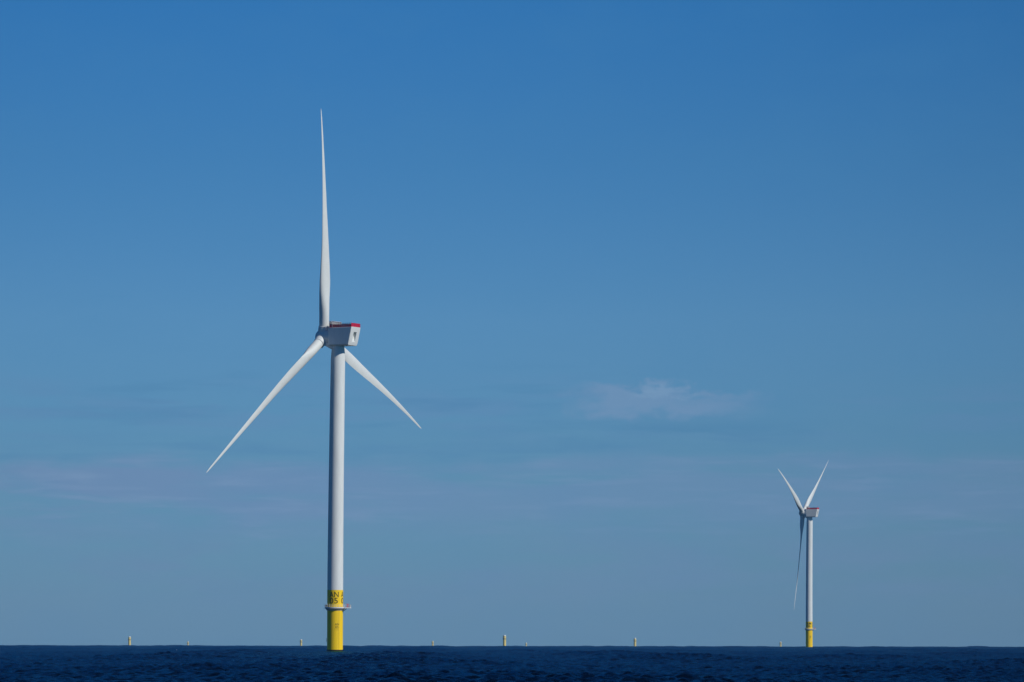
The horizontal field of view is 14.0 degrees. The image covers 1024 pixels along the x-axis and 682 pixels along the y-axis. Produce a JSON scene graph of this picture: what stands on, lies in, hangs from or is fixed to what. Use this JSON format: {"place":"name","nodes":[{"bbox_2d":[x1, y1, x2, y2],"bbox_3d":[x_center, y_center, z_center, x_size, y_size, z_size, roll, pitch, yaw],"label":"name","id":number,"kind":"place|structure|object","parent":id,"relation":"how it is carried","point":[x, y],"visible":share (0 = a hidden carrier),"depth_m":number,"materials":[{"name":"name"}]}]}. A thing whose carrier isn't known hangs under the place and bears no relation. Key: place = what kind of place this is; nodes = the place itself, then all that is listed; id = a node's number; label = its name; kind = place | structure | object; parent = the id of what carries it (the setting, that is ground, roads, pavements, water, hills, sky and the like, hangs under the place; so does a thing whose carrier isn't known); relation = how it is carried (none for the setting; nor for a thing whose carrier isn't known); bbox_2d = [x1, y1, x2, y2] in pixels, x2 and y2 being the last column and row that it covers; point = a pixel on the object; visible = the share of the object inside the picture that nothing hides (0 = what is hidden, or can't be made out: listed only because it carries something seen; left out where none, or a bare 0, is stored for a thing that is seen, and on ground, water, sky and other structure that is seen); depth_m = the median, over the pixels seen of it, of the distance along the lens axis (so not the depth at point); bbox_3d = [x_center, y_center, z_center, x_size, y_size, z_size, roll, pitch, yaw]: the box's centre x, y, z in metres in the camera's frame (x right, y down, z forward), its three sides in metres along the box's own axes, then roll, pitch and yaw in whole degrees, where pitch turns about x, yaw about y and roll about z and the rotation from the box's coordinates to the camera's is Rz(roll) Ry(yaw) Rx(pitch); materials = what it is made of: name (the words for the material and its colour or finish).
{"place":"outdoors","nodes":[
{"label":"outdoors","id":0,"kind":"place"},
{"bbox_2d":[0,645,1023,681],"bbox_3d":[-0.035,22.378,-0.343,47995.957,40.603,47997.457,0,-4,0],"label":"sea","id":1,"kind":"structure","parent":0,"point":[168,663],"depth_m":709.73,"materials":[{"name":"blue liquid"}]},
{"bbox_2d":[206,111,420,650],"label":"wind turbine","id":2,"kind":"object","parent":1,"relation":"in","point":[336,337],"visible":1,"depth_m":1983.42,"materials":[{"name":"white metal"}]},
{"bbox_2d":[503,635,505,645],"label":"turbine foundation","id":3,"kind":"object","parent":1,"relation":"in","point":[504,640],"visible":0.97,"depth_m":10390.08,"materials":[{"name":"yellow metal"}]},
{"bbox_2d":[778,462,827,646],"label":"wind turbine","id":4,"kind":"object","parent":1,"relation":"in","point":[807,512],"visible":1,"depth_m":4641.41,"materials":[{"name":"white metal"}]},
{"bbox_2d":[0,0,1023,646],"label":"sky","id":5,"kind":"structure","parent":0,"point":[621,268],"materials":[{"name":"blue"}]}
]}

